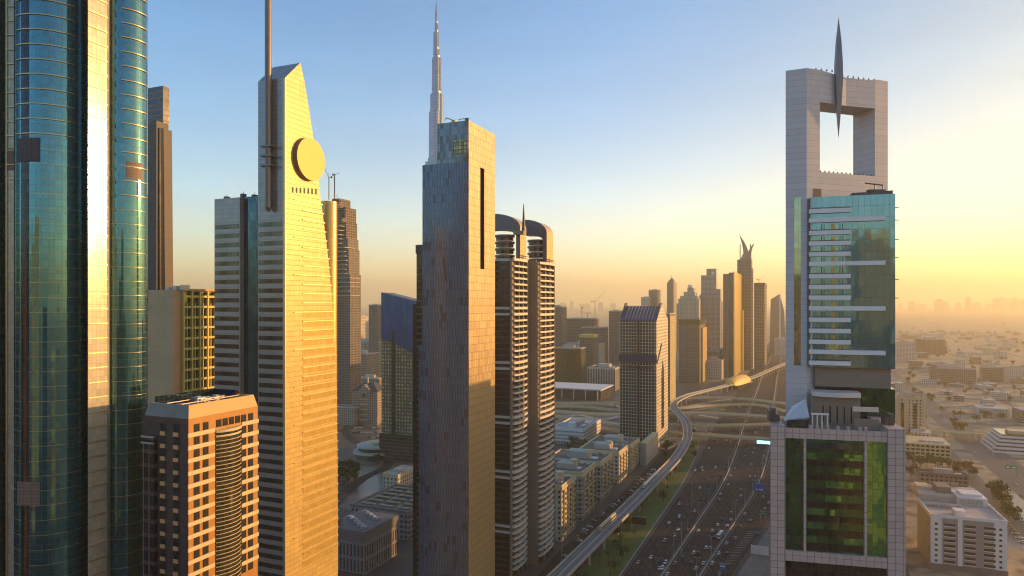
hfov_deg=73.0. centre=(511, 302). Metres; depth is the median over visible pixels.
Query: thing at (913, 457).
leafy tree
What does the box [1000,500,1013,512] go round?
leafy tree
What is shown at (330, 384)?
flank window
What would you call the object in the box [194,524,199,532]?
window
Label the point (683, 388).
interchange ground
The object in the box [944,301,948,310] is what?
horizon tower
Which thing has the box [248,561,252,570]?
window
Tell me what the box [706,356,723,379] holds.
skyline block
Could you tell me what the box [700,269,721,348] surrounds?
twin topped tower
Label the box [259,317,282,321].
strip window
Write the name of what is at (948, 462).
leafy tree
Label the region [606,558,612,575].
palm tree
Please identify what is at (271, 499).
strip window
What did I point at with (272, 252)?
strip window
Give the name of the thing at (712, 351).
skyline block
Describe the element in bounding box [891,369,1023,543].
desert road
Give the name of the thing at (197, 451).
window
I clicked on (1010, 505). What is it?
leafy tree
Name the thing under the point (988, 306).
horizon tower
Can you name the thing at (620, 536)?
palm tree
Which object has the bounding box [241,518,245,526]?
window
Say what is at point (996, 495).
leafy tree
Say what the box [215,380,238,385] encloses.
strip window
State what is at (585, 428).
white low block
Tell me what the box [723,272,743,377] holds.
gold flank tower
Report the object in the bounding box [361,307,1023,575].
ground
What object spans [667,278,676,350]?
pyramid tower
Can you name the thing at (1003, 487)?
leafy tree
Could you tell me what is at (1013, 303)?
horizon tower
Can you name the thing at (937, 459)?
leafy tree
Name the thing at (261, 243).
strip window
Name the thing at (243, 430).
window
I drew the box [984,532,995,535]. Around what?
slot window
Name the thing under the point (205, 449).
window
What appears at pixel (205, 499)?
window
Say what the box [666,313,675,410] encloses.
netted tower
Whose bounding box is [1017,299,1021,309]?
horizon tower
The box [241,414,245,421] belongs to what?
window
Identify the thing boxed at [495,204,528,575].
arched tower
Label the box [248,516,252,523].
window
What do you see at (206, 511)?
window
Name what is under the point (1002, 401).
district street
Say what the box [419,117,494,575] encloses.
panelled tower
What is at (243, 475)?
window
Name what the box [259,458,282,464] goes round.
strip window
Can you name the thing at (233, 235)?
strip window
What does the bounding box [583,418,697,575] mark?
grass verge
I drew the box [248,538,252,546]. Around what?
window
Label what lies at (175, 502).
front window
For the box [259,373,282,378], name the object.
strip window
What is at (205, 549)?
window
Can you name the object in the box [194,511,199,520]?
window
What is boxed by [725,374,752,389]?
metro station
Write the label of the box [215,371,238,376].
strip window
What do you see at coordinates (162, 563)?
front window
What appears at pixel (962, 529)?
white hotel
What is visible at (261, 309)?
strip window
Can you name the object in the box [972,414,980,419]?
leafy tree
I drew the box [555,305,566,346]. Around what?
dark residence
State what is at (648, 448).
car park wall
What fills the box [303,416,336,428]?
flank window
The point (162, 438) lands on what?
front window
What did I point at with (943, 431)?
overpass
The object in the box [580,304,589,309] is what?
horizon tower
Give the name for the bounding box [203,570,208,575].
window
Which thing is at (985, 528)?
slot window
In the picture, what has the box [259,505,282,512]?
strip window
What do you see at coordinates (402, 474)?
sunlit house
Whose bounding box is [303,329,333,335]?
flank window
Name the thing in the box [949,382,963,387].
district block
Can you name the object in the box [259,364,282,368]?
strip window
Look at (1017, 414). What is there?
district block
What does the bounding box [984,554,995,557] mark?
slot window
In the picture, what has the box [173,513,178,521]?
front window
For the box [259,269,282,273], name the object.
strip window
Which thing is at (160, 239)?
brown tower
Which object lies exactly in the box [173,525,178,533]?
front window
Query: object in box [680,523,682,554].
mast
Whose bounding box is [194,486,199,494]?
window
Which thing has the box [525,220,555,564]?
arched tower
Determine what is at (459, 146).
crown window
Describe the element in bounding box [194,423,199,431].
window
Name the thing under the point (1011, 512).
leafy tree
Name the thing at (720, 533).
bus
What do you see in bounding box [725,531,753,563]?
hatched markings
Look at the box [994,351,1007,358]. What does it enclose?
district block
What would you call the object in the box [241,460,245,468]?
window
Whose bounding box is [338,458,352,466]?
leafy tree
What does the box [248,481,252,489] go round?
window
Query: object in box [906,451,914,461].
leafy tree
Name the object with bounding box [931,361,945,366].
district block
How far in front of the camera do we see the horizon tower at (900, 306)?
16501.49 m
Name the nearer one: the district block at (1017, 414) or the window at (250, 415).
the window at (250, 415)
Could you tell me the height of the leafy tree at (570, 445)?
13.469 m
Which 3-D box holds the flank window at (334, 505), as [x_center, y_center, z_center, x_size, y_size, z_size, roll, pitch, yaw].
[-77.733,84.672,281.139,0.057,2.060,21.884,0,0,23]
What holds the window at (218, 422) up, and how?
in the striped block at (200, 478)
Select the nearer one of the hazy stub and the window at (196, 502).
the window at (196, 502)
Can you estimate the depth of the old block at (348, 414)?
936.13 m
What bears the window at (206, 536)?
in the striped block at (200, 478)
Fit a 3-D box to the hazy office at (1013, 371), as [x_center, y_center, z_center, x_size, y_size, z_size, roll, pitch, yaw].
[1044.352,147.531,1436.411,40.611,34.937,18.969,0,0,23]
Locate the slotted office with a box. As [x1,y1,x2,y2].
[895,392,924,434]
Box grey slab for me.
[609,310,621,364]
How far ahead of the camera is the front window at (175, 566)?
176.39 m
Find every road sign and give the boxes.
[753,483,764,499]
[760,510,766,521]
[1004,465,1016,475]
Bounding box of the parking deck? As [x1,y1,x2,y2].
[906,435,950,459]
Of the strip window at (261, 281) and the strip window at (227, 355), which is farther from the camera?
the strip window at (227, 355)
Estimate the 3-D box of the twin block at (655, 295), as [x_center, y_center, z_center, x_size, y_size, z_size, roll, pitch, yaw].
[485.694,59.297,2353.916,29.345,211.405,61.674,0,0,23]
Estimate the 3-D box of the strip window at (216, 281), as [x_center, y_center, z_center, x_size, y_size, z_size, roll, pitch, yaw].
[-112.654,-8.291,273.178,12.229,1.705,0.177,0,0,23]
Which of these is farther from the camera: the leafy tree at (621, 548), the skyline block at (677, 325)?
the skyline block at (677, 325)
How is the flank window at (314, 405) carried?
in the disc tower at (275, 296)
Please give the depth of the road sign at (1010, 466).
659.63 m
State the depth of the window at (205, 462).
180.00 m
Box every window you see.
[160,423,165,430]
[160,435,165,443]
[160,448,165,456]
[160,460,165,468]
[160,473,165,481]
[160,485,165,493]
[160,498,165,506]
[160,510,165,518]
[160,523,165,531]
[160,536,165,543]
[160,548,165,556]
[160,561,165,569]
[173,424,178,432]
[173,437,178,444]
[173,449,178,457]
[173,462,178,470]
[173,475,178,482]
[173,487,178,495]
[173,500,178,508]
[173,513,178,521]
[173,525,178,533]
[173,538,178,546]
[173,551,178,559]
[173,563,178,571]
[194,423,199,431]
[194,436,199,444]
[194,448,199,456]
[194,461,199,469]
[194,473,199,482]
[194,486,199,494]
[194,499,199,507]
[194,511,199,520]
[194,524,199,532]
[194,536,199,545]
[194,549,199,558]
[194,561,199,570]
[203,422,208,429]
[203,434,208,442]
[203,446,208,454]
[203,459,208,467]
[203,471,208,479]
[203,483,208,492]
[203,496,208,504]
[203,508,208,517]
[203,520,208,529]
[203,533,208,541]
[203,545,208,554]
[203,557,208,566]
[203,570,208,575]
[215,224,238,229]
[215,233,238,238]
[215,242,238,247]
[215,252,238,256]
[215,261,238,265]
[215,270,238,274]
[215,280,238,283]
[215,289,238,292]
[215,298,238,301]
[215,307,238,311]
[215,316,238,320]
[215,325,238,329]
[215,335,238,339]
[215,344,238,348]
[215,353,238,357]
[215,362,238,366]
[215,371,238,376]
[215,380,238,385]
[216,419,221,426]
[223,418,227,425]
[229,416,233,424]
[235,415,239,422]
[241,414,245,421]
[241,426,245,433]
[241,437,245,445]
[241,449,245,456]
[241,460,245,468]
[241,472,245,480]
[241,484,245,491]
[241,495,245,503]
[241,507,245,515]
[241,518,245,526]
[241,530,245,538]
[241,541,245,550]
[241,553,245,561]
[241,565,245,573]
[248,413,252,420]
[248,424,252,431]
[248,436,252,443]
[248,447,252,454]
[248,458,252,466]
[248,470,252,477]
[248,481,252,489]
[248,493,252,500]
[248,504,252,512]
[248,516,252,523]
[248,527,252,535]
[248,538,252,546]
[248,550,252,558]
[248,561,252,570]
[259,221,282,226]
[259,231,282,236]
[259,240,282,245]
[259,250,282,254]
[259,260,282,264]
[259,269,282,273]
[259,279,282,283]
[259,288,282,292]
[259,298,282,301]
[259,307,282,311]
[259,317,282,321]
[259,326,282,330]
[259,336,282,340]
[259,345,282,349]
[259,354,282,359]
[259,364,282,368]
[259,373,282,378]
[259,383,282,388]
[259,392,282,397]
[259,401,282,407]
[259,411,282,416]
[259,420,282,426]
[259,430,282,435]
[259,439,282,445]
[259,449,282,455]
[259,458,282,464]
[259,467,282,474]
[259,477,282,483]
[259,486,282,493]
[259,496,282,502]
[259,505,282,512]
[259,514,282,522]
[259,524,282,531]
[259,533,282,541]
[259,543,282,550]
[259,552,282,560]
[259,561,282,569]
[259,571,282,575]
[303,312,331,317]
[303,321,332,326]
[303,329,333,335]
[303,338,333,345]
[303,347,334,354]
[303,355,334,363]
[303,364,334,372]
[303,373,335,382]
[303,381,335,391]
[303,390,335,400]
[303,399,335,409]
[303,407,336,419]
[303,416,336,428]
[303,424,336,437]
[303,433,336,446]
[303,442,336,456]
[303,450,336,465]
[303,459,336,474]
[303,468,336,483]
[303,476,336,493]
[303,485,336,502]
[303,494,336,511]
[303,502,336,520]
[303,511,336,530]
[303,519,337,539]
[303,528,337,548]
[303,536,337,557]
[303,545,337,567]
[453,139,467,154]
[829,406,830,422]
[836,406,837,422]
[964,525,975,528]
[964,541,975,544]
[964,557,975,560]
[984,527,995,530]
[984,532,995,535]
[984,543,995,546]
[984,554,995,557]
[984,559,995,562]
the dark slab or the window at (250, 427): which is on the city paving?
the dark slab
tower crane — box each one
[325,169,332,199]
[332,173,338,198]
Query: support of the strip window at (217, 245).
in the disc tower at (275, 296)
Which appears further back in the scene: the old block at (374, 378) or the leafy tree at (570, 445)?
the old block at (374, 378)
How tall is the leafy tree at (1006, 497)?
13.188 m
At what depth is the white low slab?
2158.84 m
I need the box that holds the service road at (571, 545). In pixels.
[538,435,680,575]
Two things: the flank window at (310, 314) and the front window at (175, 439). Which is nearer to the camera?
the front window at (175, 439)
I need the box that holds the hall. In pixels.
[914,337,944,354]
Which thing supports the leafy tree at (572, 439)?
on the city paving
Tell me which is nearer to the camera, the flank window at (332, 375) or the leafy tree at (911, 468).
the flank window at (332, 375)
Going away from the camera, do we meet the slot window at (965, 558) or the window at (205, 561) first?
the window at (205, 561)
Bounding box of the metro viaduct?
[547,362,785,575]
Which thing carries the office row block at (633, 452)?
on the city paving
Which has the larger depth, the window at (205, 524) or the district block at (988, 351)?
the district block at (988, 351)
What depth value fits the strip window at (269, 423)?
264.47 m
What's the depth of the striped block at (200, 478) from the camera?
179.84 m
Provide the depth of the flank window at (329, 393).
280.39 m
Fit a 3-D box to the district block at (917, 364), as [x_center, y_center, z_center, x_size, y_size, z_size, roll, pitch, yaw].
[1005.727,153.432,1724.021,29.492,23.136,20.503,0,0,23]
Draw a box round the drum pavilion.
[353,440,383,460]
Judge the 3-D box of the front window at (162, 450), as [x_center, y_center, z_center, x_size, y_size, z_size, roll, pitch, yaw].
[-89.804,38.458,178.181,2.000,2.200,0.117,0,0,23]
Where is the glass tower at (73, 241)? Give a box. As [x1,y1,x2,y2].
[0,0,147,575]
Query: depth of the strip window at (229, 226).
272.90 m
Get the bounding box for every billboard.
[632,516,646,524]
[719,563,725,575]
[751,544,768,555]
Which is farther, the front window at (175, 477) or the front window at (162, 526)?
the front window at (162, 526)
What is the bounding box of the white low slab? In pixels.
[774,337,785,355]
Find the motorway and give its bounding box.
[621,325,785,575]
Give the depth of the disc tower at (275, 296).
270.42 m
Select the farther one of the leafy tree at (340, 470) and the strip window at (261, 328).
the leafy tree at (340, 470)
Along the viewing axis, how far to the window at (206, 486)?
179.85 m
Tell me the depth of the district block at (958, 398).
1155.23 m
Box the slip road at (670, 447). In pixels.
[555,399,730,449]
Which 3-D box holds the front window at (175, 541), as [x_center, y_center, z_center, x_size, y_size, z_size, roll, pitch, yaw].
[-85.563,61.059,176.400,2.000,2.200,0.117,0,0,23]
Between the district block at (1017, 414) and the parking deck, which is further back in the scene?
the district block at (1017, 414)
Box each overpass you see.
[555,396,785,406]
[555,403,785,412]
[555,410,785,419]
[555,414,769,444]
[555,422,699,443]
[671,422,769,430]
[925,428,987,439]
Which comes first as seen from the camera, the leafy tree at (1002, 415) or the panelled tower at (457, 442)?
the panelled tower at (457, 442)
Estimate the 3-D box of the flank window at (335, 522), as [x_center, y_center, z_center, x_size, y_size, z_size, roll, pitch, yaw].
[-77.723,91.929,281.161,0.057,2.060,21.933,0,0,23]
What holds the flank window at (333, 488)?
in the disc tower at (275, 296)
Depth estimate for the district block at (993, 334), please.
3383.23 m
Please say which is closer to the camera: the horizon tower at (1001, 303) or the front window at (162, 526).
the front window at (162, 526)
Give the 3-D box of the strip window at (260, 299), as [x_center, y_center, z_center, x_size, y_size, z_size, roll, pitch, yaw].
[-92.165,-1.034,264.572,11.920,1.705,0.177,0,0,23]
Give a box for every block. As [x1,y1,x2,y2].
[140,388,258,575]
[148,285,213,404]
[337,404,359,425]
[338,510,397,574]
[350,484,412,540]
[361,339,381,376]
[361,350,378,376]
[361,374,381,385]
[555,382,612,400]
[555,417,600,443]
[555,448,612,501]
[555,458,595,521]
[555,471,575,541]
[566,340,604,363]
[567,318,598,342]
[580,440,628,482]
[581,326,607,362]
[587,363,618,390]
[588,434,639,472]
[641,296,650,305]
[649,289,660,305]
[677,303,677,347]
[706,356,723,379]
[707,347,722,357]
[722,301,722,347]
[891,381,902,392]
[901,333,907,338]
[908,360,922,369]
[910,427,930,436]
[916,352,928,357]
[919,332,927,335]
[921,366,928,371]
[921,378,939,384]
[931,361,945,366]
[934,333,943,337]
[939,389,952,395]
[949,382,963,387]
[953,394,963,401]
[954,357,964,366]
[956,350,965,358]
[968,352,981,354]
[969,356,981,363]
[973,403,1008,417]
[974,383,992,389]
[980,396,995,405]
[980,428,1023,454]
[981,347,995,354]
[982,381,996,386]
[985,342,995,346]
[988,390,1010,399]
[989,333,997,336]
[989,361,1000,364]
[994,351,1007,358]
[997,346,1009,350]
[1005,339,1015,343]
[1010,377,1023,383]
[1012,407,1023,423]
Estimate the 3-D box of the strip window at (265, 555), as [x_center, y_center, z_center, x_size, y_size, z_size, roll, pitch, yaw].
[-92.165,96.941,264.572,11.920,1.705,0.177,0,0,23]
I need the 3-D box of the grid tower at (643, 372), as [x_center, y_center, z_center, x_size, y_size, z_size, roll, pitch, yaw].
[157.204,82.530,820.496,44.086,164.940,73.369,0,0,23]
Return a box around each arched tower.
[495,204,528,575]
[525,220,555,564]
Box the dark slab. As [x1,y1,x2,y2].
[413,245,421,575]
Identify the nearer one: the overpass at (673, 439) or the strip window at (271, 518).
the strip window at (271, 518)
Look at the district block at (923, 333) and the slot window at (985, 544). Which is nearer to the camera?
the slot window at (985, 544)
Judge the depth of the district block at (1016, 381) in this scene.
1408.63 m
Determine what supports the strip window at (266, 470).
in the disc tower at (275, 296)
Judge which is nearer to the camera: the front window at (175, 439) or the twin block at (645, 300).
the front window at (175, 439)
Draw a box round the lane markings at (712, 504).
[623,357,782,575]
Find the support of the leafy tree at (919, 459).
on the ground at (953, 320)
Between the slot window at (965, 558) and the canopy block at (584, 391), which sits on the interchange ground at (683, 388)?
the canopy block at (584, 391)
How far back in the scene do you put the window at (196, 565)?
177.36 m
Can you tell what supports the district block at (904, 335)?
on the ground at (953, 320)
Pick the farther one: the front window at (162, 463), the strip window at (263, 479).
the strip window at (263, 479)
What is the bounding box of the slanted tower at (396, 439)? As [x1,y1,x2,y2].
[379,292,416,462]
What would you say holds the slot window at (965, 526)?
in the white hotel
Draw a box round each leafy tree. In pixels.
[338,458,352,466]
[338,464,343,486]
[342,464,351,482]
[344,467,356,483]
[348,465,360,482]
[565,442,574,448]
[568,435,581,443]
[574,440,584,447]
[611,560,620,569]
[612,527,619,536]
[616,544,629,558]
[658,491,666,497]
[662,444,669,451]
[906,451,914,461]
[906,464,916,476]
[910,454,916,464]
[916,455,923,466]
[929,456,941,466]
[938,456,946,467]
[945,459,952,468]
[948,417,957,423]
[952,463,963,471]
[955,421,967,430]
[957,460,966,471]
[965,460,972,474]
[968,467,978,478]
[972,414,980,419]
[980,409,992,420]
[985,481,993,492]
[990,483,1001,492]
[991,490,1002,500]
[992,479,1010,492]
[996,412,1005,418]
[1000,492,1013,501]
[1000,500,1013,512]
[1000,503,1012,518]
[1003,505,1022,523]
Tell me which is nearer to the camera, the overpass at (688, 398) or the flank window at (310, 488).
the flank window at (310, 488)
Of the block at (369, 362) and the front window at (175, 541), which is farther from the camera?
the block at (369, 362)
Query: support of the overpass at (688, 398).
on the interchange ground at (683, 388)
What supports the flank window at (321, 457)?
in the disc tower at (275, 296)
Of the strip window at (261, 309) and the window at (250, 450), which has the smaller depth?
the window at (250, 450)
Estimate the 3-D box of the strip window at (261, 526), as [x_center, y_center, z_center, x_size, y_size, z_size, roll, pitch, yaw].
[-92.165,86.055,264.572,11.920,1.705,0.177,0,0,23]
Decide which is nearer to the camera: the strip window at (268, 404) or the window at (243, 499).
the window at (243, 499)
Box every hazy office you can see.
[937,365,975,383]
[979,365,1002,381]
[1002,365,1023,382]
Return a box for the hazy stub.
[929,363,936,379]
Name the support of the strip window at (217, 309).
in the disc tower at (275, 296)
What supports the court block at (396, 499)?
on the city paving
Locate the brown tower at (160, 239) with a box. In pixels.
[148,86,172,289]
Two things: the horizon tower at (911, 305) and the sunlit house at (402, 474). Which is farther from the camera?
the horizon tower at (911, 305)
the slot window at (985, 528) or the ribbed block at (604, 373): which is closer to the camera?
the slot window at (985, 528)
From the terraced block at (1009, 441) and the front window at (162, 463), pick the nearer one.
the front window at (162, 463)
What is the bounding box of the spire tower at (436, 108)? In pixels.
[429,3,442,157]
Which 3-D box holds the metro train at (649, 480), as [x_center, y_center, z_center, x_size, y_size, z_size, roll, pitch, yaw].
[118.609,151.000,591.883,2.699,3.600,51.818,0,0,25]
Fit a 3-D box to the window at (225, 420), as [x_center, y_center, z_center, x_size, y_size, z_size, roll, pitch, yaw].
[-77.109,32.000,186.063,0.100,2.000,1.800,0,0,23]
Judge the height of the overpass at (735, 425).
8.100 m
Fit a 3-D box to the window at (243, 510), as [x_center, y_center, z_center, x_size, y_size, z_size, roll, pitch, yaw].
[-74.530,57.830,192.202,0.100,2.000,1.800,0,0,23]
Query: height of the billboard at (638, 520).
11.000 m
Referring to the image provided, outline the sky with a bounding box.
[148,0,1023,306]
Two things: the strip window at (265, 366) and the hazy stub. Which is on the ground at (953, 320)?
the hazy stub
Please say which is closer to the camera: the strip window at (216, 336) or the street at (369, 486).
the strip window at (216, 336)
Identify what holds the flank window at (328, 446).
in the disc tower at (275, 296)
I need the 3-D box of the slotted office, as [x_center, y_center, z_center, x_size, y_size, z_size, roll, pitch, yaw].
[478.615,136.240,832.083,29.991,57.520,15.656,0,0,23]
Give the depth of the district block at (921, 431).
799.37 m
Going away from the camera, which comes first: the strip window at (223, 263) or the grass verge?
the strip window at (223, 263)
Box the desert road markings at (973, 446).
[893,377,1023,497]
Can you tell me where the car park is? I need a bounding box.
[1003,493,1023,548]
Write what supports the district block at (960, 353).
on the ground at (953, 320)
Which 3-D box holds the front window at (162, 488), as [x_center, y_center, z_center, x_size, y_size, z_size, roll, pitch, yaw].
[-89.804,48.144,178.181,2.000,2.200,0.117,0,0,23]
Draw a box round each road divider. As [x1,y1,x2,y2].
[661,355,771,575]
[699,357,781,575]
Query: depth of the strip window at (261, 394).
264.37 m
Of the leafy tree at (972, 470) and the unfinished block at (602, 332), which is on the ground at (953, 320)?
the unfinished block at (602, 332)
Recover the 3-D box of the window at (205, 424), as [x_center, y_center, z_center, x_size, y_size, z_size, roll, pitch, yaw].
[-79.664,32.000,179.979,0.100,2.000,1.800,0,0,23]
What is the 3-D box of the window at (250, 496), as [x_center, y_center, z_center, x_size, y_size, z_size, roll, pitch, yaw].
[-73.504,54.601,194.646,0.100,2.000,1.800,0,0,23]
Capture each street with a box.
[337,423,412,509]
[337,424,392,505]
[895,332,1023,459]
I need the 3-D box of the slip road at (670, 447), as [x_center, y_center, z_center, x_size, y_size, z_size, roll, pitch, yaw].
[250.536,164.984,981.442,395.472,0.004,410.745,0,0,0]
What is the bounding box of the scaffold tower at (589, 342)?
[579,334,597,382]
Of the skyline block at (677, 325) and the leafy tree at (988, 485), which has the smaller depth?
the leafy tree at (988, 485)
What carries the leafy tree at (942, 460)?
on the ground at (953, 320)
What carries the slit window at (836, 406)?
in the frame tower at (838, 472)
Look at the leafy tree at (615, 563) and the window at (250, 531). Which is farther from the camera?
the leafy tree at (615, 563)
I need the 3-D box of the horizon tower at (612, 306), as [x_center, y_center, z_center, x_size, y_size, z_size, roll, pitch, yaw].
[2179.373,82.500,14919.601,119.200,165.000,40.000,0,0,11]
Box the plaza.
[738,527,769,575]
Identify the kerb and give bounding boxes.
[619,417,698,575]
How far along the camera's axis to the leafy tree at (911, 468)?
653.98 m
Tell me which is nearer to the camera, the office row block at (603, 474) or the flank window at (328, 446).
the flank window at (328, 446)
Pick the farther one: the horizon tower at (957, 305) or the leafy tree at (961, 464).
the horizon tower at (957, 305)
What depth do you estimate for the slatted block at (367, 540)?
428.99 m
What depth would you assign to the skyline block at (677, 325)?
2505.53 m
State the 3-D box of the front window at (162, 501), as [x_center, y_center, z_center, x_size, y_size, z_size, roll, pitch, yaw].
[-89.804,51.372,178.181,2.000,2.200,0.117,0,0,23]
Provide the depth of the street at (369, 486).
706.30 m
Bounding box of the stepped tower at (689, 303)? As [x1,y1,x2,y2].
[678,285,700,360]
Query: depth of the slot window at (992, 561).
418.87 m
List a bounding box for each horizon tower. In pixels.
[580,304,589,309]
[598,302,602,310]
[610,303,615,310]
[898,303,902,309]
[908,301,914,310]
[916,304,924,309]
[934,299,943,311]
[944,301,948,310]
[954,302,960,309]
[965,297,970,311]
[971,302,981,310]
[985,304,991,309]
[992,298,998,310]
[999,297,1003,310]
[1004,299,1010,309]
[1011,297,1016,310]
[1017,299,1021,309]
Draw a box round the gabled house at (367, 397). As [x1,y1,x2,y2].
[352,376,381,424]
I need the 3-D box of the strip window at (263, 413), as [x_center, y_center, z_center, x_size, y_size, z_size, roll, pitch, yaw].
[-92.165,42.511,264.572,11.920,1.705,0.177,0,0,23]
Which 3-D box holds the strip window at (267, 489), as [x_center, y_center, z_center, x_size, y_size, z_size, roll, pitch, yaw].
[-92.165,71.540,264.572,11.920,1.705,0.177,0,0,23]
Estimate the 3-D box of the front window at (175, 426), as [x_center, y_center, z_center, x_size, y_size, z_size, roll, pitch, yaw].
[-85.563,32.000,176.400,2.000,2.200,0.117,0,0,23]
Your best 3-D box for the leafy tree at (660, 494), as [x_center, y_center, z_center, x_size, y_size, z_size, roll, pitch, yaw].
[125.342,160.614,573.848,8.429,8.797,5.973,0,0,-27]
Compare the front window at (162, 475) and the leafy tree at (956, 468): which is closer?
the front window at (162, 475)
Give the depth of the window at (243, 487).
192.05 m
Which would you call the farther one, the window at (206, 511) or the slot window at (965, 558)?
the slot window at (965, 558)
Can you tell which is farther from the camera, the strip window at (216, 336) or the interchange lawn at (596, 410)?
the interchange lawn at (596, 410)
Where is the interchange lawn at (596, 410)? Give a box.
[575,403,726,423]
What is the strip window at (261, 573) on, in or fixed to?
in the disc tower at (275, 296)
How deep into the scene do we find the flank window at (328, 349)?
279.85 m
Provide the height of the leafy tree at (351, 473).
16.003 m
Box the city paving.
[338,432,909,575]
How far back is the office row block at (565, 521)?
484.55 m
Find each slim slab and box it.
[361,316,368,338]
[369,304,381,351]
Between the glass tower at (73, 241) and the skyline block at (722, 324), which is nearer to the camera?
the glass tower at (73, 241)
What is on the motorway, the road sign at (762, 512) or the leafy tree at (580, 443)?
the road sign at (762, 512)
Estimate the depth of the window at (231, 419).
188.02 m
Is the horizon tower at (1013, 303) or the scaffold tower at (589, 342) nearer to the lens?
the scaffold tower at (589, 342)
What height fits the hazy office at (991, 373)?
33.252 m
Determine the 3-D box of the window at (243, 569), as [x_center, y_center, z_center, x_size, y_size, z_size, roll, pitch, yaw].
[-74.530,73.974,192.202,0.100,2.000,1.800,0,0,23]
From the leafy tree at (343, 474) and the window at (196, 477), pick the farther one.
the leafy tree at (343, 474)
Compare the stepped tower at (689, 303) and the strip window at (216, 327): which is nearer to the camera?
the strip window at (216, 327)
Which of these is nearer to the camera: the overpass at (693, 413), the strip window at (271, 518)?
the strip window at (271, 518)
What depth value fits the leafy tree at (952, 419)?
925.65 m
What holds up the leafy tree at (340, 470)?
on the street at (369, 486)
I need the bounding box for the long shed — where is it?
[918,467,968,486]
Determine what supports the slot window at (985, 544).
in the white hotel
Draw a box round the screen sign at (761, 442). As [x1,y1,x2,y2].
[757,440,769,443]
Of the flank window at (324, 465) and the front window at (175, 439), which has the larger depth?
the flank window at (324, 465)
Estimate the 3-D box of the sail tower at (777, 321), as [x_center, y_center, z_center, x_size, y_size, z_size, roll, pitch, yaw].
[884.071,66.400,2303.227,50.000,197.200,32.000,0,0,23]
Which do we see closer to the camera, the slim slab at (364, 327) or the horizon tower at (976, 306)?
the slim slab at (364, 327)
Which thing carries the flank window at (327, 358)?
in the disc tower at (275, 296)
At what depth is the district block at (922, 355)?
2067.25 m
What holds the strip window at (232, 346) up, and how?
in the disc tower at (275, 296)
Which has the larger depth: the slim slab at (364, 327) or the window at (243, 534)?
the slim slab at (364, 327)
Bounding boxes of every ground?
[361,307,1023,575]
[555,380,737,439]
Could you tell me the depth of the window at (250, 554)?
194.51 m
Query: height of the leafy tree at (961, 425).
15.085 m
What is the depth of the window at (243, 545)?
192.05 m
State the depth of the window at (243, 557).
192.05 m
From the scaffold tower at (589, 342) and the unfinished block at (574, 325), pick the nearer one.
the scaffold tower at (589, 342)
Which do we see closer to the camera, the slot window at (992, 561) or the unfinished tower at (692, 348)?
the slot window at (992, 561)
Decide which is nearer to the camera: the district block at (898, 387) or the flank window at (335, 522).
the flank window at (335, 522)
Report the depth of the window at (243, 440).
192.05 m
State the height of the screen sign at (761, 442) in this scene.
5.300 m
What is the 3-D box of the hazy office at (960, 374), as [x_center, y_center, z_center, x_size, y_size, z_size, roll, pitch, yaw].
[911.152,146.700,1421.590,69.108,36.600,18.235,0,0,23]
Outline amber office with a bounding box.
[555,344,585,382]
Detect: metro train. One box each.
[598,512,615,530]
[642,471,658,488]
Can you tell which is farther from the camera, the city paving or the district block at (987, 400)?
the district block at (987, 400)
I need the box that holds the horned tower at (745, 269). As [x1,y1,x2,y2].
[737,235,753,369]
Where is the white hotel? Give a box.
[910,481,1007,575]
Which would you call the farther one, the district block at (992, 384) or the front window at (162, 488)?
the district block at (992, 384)
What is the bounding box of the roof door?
[813,188,820,196]
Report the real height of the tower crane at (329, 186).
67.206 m
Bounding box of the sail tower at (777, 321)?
[769,293,784,352]
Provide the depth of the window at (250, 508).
194.51 m
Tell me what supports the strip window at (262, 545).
in the disc tower at (275, 296)
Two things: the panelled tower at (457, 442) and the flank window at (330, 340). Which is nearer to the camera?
the flank window at (330, 340)
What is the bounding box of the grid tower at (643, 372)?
[619,303,667,446]
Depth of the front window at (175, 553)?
176.32 m
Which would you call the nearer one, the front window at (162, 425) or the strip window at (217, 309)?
the front window at (162, 425)
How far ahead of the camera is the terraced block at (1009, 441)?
769.65 m
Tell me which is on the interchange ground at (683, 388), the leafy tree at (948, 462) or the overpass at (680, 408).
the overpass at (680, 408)
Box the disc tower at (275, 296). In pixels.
[214,0,338,575]
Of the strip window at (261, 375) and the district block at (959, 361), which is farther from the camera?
the district block at (959, 361)
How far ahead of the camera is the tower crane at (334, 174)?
1003.30 m
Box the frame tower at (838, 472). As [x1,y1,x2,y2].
[767,18,905,575]
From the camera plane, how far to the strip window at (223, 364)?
273.10 m
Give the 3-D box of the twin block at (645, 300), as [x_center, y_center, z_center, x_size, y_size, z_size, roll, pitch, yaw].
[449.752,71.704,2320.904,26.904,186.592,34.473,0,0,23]
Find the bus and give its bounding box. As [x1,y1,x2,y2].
[717,530,723,538]
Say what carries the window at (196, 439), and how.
in the striped block at (200, 478)
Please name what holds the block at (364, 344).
on the ground at (953, 320)
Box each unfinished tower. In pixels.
[332,194,360,404]
[679,317,706,382]
[754,283,766,367]
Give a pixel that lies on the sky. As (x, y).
(648, 137)
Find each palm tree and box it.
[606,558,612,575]
[617,534,623,544]
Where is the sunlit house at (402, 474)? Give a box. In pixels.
[382,465,412,487]
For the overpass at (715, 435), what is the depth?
828.28 m
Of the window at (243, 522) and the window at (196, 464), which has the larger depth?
the window at (243, 522)
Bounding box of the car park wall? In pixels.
[640,432,658,465]

